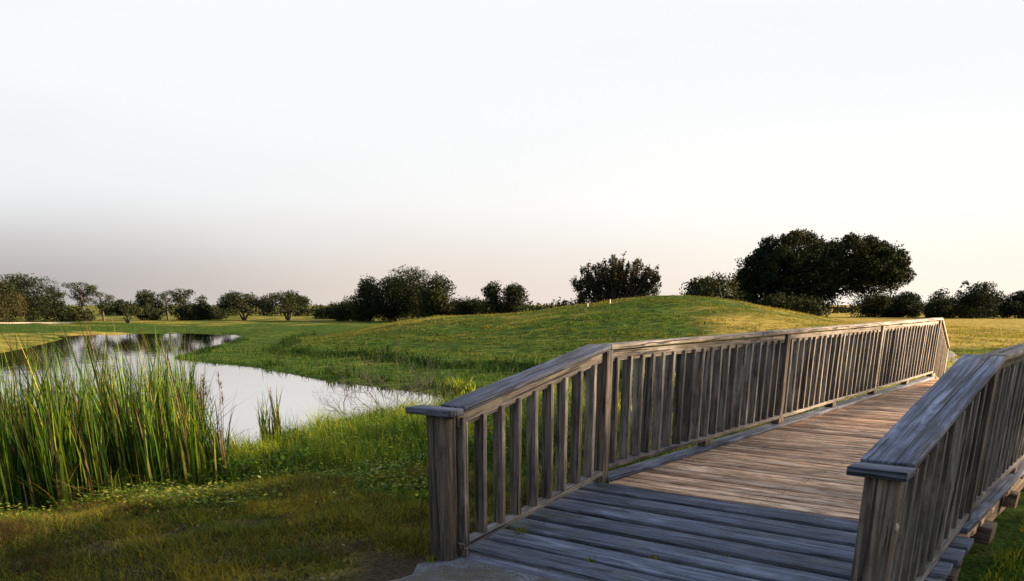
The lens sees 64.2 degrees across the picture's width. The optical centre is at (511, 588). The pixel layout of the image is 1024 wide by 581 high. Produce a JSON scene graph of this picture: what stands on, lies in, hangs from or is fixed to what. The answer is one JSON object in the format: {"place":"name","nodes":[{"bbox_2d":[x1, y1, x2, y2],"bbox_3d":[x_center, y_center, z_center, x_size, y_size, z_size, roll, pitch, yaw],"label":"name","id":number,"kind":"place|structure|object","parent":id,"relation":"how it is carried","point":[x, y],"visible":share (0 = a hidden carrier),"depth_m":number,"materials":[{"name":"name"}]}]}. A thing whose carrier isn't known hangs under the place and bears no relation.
{"place":"outdoors","nodes":[
{"label":"outdoors","id":0,"kind":"place"},
{"bbox_2d":[0,322,56,323],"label":"sand bunker","id":1,"kind":"object","parent":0,"point":[26,322],"visible":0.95,"depth_m":103.72,"materials":[{"name":"beige sand"}]},
{"bbox_2d":[0,333,462,449],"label":"pond water","id":2,"kind":"structure","parent":0,"point":[245,384],"depth_m":29.66,"materials":[{"name":"beige liquid"}]},
{"bbox_2d":[0,441,624,580],"bbox_3d":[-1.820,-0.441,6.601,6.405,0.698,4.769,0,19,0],"label":"dry lawn","id":3,"kind":"structure","parent":0,"point":[62,566],"depth_m":6.11,"materials":[{"name":"green plant"}]},
{"bbox_2d":[390,552,595,580],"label":"path","id":4,"kind":"structure","parent":0,"point":[459,569],"depth_m":5.14,"materials":[{"name":"grey concrete"}]},
{"bbox_2d":[421,554,439,561],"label":"grass tuft","id":5,"kind":"object","parent":4,"relation":"on","point":[430,558],"visible":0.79,"depth_m":5.45,"materials":[{"name":"green plant"}]},
{"bbox_2d":[0,295,1023,580],"bbox_3d":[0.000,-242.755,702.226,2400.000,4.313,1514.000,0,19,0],"label":"ground","id":6,"kind":"structure","parent":0,"point":[256,329],"depth_m":40.67,"materials":[{"name":"green plant"}]},
{"bbox_2d":[0,279,29,322],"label":"tree","id":7,"kind":"object","parent":6,"relation":"on","point":[9,297],"visible":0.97,"depth_m":105.33,"materials":[{"name":"green plant"}]},
{"bbox_2d":[0,272,66,320],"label":"tree","id":8,"kind":"object","parent":6,"relation":"on","point":[35,301],"visible":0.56,"depth_m":114.21,"materials":[{"name":"green plant"}]},
{"bbox_2d":[44,287,66,308],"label":"pine tree","id":9,"kind":"object","parent":6,"relation":"on","point":[60,294],"visible":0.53,"depth_m":117.39,"materials":[{"name":"green plant"}]},
{"bbox_2d":[52,303,94,321],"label":"bush","id":10,"kind":"object","parent":6,"relation":"on","point":[64,314],"visible":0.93,"depth_m":113.09,"materials":[{"name":"green plant"}]},
{"bbox_2d":[61,282,97,310],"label":"pine tree","id":11,"kind":"object","parent":6,"relation":"on","point":[79,296],"visible":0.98,"depth_m":120.38,"materials":[{"name":"green plant"}]},
{"bbox_2d":[87,290,114,320],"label":"pine tree","id":12,"kind":"object","parent":6,"relation":"on","point":[102,302],"visible":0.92,"depth_m":116.80,"materials":[{"name":"green plant"}]},
{"bbox_2d":[0,311,217,515],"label":"cattail bed","id":13,"kind":"object","parent":6,"relation":"on","point":[50,433],"visible":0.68,"depth_m":9.36,"materials":[{"name":"green plant"}]},
{"bbox_2d":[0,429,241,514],"bbox_3d":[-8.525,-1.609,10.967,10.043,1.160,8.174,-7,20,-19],"label":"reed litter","id":14,"kind":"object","parent":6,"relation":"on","point":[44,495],"visible":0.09,"depth_m":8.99,"materials":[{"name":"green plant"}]},
{"bbox_2d":[102,299,151,322],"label":"tree","id":15,"kind":"object","parent":6,"relation":"on","point":[125,308],"visible":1,"depth_m":101.47,"materials":[{"name":"green plant"}]},
{"bbox_2d":[133,289,163,319],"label":"tree","id":16,"kind":"object","parent":6,"relation":"on","point":[145,299],"visible":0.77,"depth_m":120.51,"materials":[{"name":"green plant"}]},
{"bbox_2d":[155,291,176,319],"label":"pine tree","id":17,"kind":"object","parent":6,"relation":"on","point":[165,299],"visible":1,"depth_m":122.67,"materials":[{"name":"green plant"}]},
{"bbox_2d":[168,289,195,305],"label":"pine tree","id":18,"kind":"object","parent":6,"relation":"on","point":[178,298],"visible":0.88,"depth_m":124.33,"materials":[{"name":"green plant"}]},
{"bbox_2d":[173,300,213,320],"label":"bush","id":19,"kind":"object","parent":6,"relation":"on","point":[191,311],"visible":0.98,"depth_m":120.72,"materials":[{"name":"green plant"}]},
{"bbox_2d":[134,372,260,460],"bbox_3d":[-4.416,-2.109,10.966,2.088,1.719,1.963,13,23,32],"label":"cattail clump","id":20,"kind":"object","parent":6,"relation":"on","point":[202,384],"visible":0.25,"depth_m":11.14,"materials":[{"name":"green plant"}]},
{"bbox_2d":[194,294,208,305],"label":"pine tree","id":21,"kind":"object","parent":6,"relation":"on","point":[200,298],"visible":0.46,"depth_m":126.13,"materials":[{"name":"green plant"}]},
{"bbox_2d":[185,398,230,486],"bbox_3d":[-3.459,-1.703,9.498,0.405,1.156,0.526,10,22,28],"label":"cattail clump","id":22,"kind":"object","parent":6,"relation":"on","point":[214,454],"visible":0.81,"depth_m":9.45,"materials":[{"name":"green plant"}]},
{"bbox_2d":[0,438,428,517],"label":"broadleaf weeds","id":23,"kind":"object","parent":6,"relation":"on","point":[205,490],"visible":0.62,"depth_m":7.98,"materials":[{"name":"green plant"}]},
{"bbox_2d":[206,305,229,319],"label":"bush","id":24,"kind":"object","parent":6,"relation":"on","point":[218,313],"visible":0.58,"depth_m":126.82,"materials":[{"name":"green plant"}]},
{"bbox_2d":[216,290,264,319],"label":"oak tree","id":25,"kind":"object","parent":6,"relation":"on","point":[230,299],"visible":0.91,"depth_m":120.40,"materials":[{"name":"green plant"}]},
{"bbox_2d":[0,477,526,580],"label":"dead leaves","id":26,"kind":"object","parent":6,"relation":"on","point":[229,557],"visible":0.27,"depth_m":5.71,"materials":[{"name":"brown plant"}]},
{"bbox_2d":[253,386,282,445],"bbox_3d":[-4.494,-3.144,15.100,0.615,1.289,0.699,0,19,0],"label":"cattail clump","id":27,"kind":"object","parent":6,"relation":"on","point":[275,420],"visible":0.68,"depth_m":15.02,"materials":[{"name":"green plant"}]},
{"bbox_2d":[257,289,311,319],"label":"oak tree","id":28,"kind":"object","parent":6,"relation":"on","point":[290,301],"visible":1,"depth_m":119.28,"materials":[{"name":"green plant"}]},
{"bbox_2d":[73,390,584,487],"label":"leafy bank plants","id":29,"kind":"object","parent":6,"relation":"on","point":[312,447],"visible":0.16,"depth_m":10.36,"materials":[{"name":"green plant"}]},
{"bbox_2d":[312,300,348,318],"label":"bush","id":30,"kind":"object","parent":6,"relation":"on","point":[319,313],"visible":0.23,"depth_m":131.64,"materials":[{"name":"green plant"}]},
{"bbox_2d":[329,294,360,320],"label":"bush","id":31,"kind":"object","parent":6,"relation":"on","point":[341,311],"visible":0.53,"depth_m":117.97,"materials":[{"name":"green plant"}]},
{"bbox_2d":[37,368,661,500],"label":"bank grass","id":32,"kind":"structure","parent":6,"relation":"on","point":[376,430],"depth_m":10.30,"materials":[{"name":"green plant"}]},
{"bbox_2d":[311,371,403,422],"bbox_3d":[-3.404,-4.122,18.294,2.050,1.700,2.456,-5,20,-14],"label":"bare shrub","id":33,"kind":"object","parent":6,"relation":"on","point":[326,401],"visible":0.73,"depth_m":18.00,"materials":[{"name":"green plant"}]},
{"bbox_2d":[347,275,396,321],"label":"tree","id":34,"kind":"object","parent":6,"relation":"on","point":[369,308],"visible":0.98,"depth_m":110.27,"materials":[{"name":"green plant"}]},
{"bbox_2d":[318,328,448,416],"bbox_3d":[-3.175,-5.001,18.956,3.442,2.334,2.923,0,19,0],"label":"bare shrub","id":35,"kind":"object","parent":6,"relation":"on","point":[370,382],"visible":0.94,"depth_m":19.20,"materials":[{"name":"green plant"}]},
{"bbox_2d":[375,276,413,320],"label":"tree","id":36,"kind":"object","parent":6,"relation":"on","point":[393,316],"visible":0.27,"depth_m":114.14,"materials":[{"name":"green plant"}]},
{"bbox_2d":[375,264,430,320],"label":"tree","id":37,"kind":"object","parent":6,"relation":"on","point":[409,296],"visible":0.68,"depth_m":109.46,"materials":[{"name":"green plant"}]},
{"bbox_2d":[187,329,643,396],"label":"ledge grass","id":38,"kind":"structure","parent":6,"relation":"on","point":[282,343],"depth_m":36.53,"materials":[{"name":"green plant"}]},
{"bbox_2d":[382,363,465,406],"bbox_3d":[-1.986,-4.573,19.751,3.030,1.812,2.046,15,24,37],"label":"bare shrub","id":39,"kind":"object","parent":6,"relation":"on","point":[421,387],"visible":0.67,"depth_m":19.64,"materials":[{"name":"green plant"}]},
{"bbox_2d":[176,305,674,397],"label":"shore grass","id":40,"kind":"structure","parent":6,"relation":"on","point":[341,360],"depth_m":35.96,"materials":[{"name":"green plant"}]},
{"bbox_2d":[415,271,460,316],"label":"tree","id":41,"kind":"object","parent":6,"relation":"on","point":[434,299],"visible":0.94,"depth_m":104.20,"materials":[{"name":"green plant"}]},
{"bbox_2d":[440,375,478,394],"bbox_3d":[-1.693,-6.417,25.666,1.665,0.650,1.170,-9,21,-25],"label":"shore plant","id":42,"kind":"object","parent":6,"relation":"on","point":[461,384],"visible":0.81,"depth_m":25.52,"materials":[{"name":"green plant"}]},
{"bbox_2d":[448,295,470,315],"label":"bush","id":43,"kind":"object","parent":6,"relation":"on","point":[462,302],"visible":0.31,"depth_m":112.08,"materials":[{"name":"green plant"}]},
{"bbox_2d":[463,296,483,314],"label":"bush","id":44,"kind":"object","parent":6,"relation":"on","point":[474,307],"visible":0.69,"depth_m":110.84,"materials":[{"name":"green plant"}]},
{"bbox_2d":[480,280,505,314],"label":"tree","id":45,"kind":"object","parent":6,"relation":"on","point":[491,301],"visible":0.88,"depth_m":104.92,"materials":[{"name":"green plant"}]},
{"bbox_2d":[11,296,999,315],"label":"distant wood","id":46,"kind":"object","parent":6,"relation":"on","point":[298,312],"visible":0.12,"depth_m":173.48,"materials":[{"name":"green plant"}]},
{"bbox_2d":[497,282,529,313],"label":"tree","id":47,"kind":"object","parent":6,"relation":"on","point":[510,301],"visible":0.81,"depth_m":104.76,"materials":[{"name":"green plant"}]},
{"bbox_2d":[569,251,661,304],"bbox_3d":[7.717,-23.039,61.778,7.068,4.575,3.736,0,19,0],"label":"bush","id":48,"kind":"object","parent":6,"relation":"on","point":[612,283],"visible":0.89,"depth_m":61.08,"materials":[{"name":"green plant"}]},
{"bbox_2d":[272,294,1023,385],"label":"mound grass","id":49,"kind":"structure","parent":6,"relation":"on","point":[983,335],"depth_m":43.41,"materials":[{"name":"green plant"}]},
{"bbox_2d":[679,270,746,302],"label":"tree","id":50,"kind":"object","parent":6,"relation":"on","point":[705,287],"visible":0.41,"depth_m":73.67,"materials":[{"name":"green plant"}]},
{"bbox_2d":[406,318,1023,580],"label":"footbridge","id":51,"kind":"object","parent":6,"relation":"on","point":[921,479],"visible":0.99,"depth_m":5.90,"materials":[{"name":"grey wood"}]},
{"bbox_2d":[510,522,528,534],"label":"grass tuft","id":52,"kind":"object","parent":51,"relation":"on","point":[523,530],"visible":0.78,"depth_m":5.80,"materials":[{"name":"green plant"}]},
{"bbox_2d":[645,551,659,559],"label":"grass tuft","id":53,"kind":"object","parent":51,"relation":"on","point":[653,557],"visible":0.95,"depth_m":5.23,"materials":[{"name":"green plant"}]},
{"bbox_2d":[525,358,955,489],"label":"ditch grass","id":54,"kind":"structure","parent":6,"relation":"on","point":[665,453],"depth_m":11.45,"materials":[{"name":"green plant"}]},
{"bbox_2d":[734,287,759,303],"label":"bush","id":55,"kind":"object","parent":6,"relation":"on","point":[747,298],"visible":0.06,"depth_m":82.00,"materials":[{"name":"green plant"}]},
{"bbox_2d":[755,290,830,317],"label":"bush","id":56,"kind":"object","parent":6,"relation":"on","point":[788,303],"visible":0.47,"depth_m":79.66,"materials":[{"name":"green plant"}]},
{"bbox_2d":[725,228,916,314],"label":"oak tree","id":57,"kind":"object","parent":6,"relation":"on","point":[773,265],"visible":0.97,"depth_m":82.15,"materials":[{"name":"green plant"}]},
{"bbox_2d":[845,292,901,317],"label":"bush","id":58,"kind":"object","parent":6,"relation":"on","point":[873,310],"visible":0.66,"depth_m":112.23,"materials":[{"name":"green plant"}]},
{"bbox_2d":[889,291,924,317],"bbox_3d":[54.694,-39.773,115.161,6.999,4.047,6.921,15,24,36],"label":"bush","id":59,"kind":"object","parent":6,"relation":"on","point":[921,311],"visible":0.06,"depth_m":114.55,"materials":[{"name":"green plant"}]},
{"bbox_2d":[922,287,957,317],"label":"tree","id":60,"kind":"object","parent":6,"relation":"on","point":[936,308],"visible":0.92,"depth_m":105.23,"materials":[{"name":"green plant"}]},
{"bbox_2d":[948,280,1010,318],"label":"tree","id":61,"kind":"object","parent":6,"relation":"on","point":[968,306],"visible":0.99,"depth_m":100.99,"materials":[{"name":"green plant"}]},
{"bbox_2d":[977,291,1018,317],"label":"bush","id":62,"kind":"object","parent":6,"relation":"on","point":[1000,306],"visible":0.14,"depth_m":107.15,"materials":[{"name":"green plant"}]},
{"bbox_2d":[996,290,1023,317],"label":"tree","id":63,"kind":"object","parent":6,"relation":"on","point":[1019,295],"visible":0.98,"depth_m":105.36,"materials":[{"name":"green plant"}]},
{"bbox_2d":[0,0,1023,304],"label":"sky","id":64,"kind":"structure","parent":0,"point":[210,148],"materials":[{"name":"white"}]},
{"bbox_2d":[946,351,957,369],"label":"path","id":65,"kind":"structure","parent":0,"point":[950,353],"depth_m":26.45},
{"bbox_2d":[977,509,1023,580],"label":"corner grass","id":66,"kind":"structure","parent":0,"point":[1008,560],"depth_m":5.42,"materials":[{"name":"green plant"}]}
]}

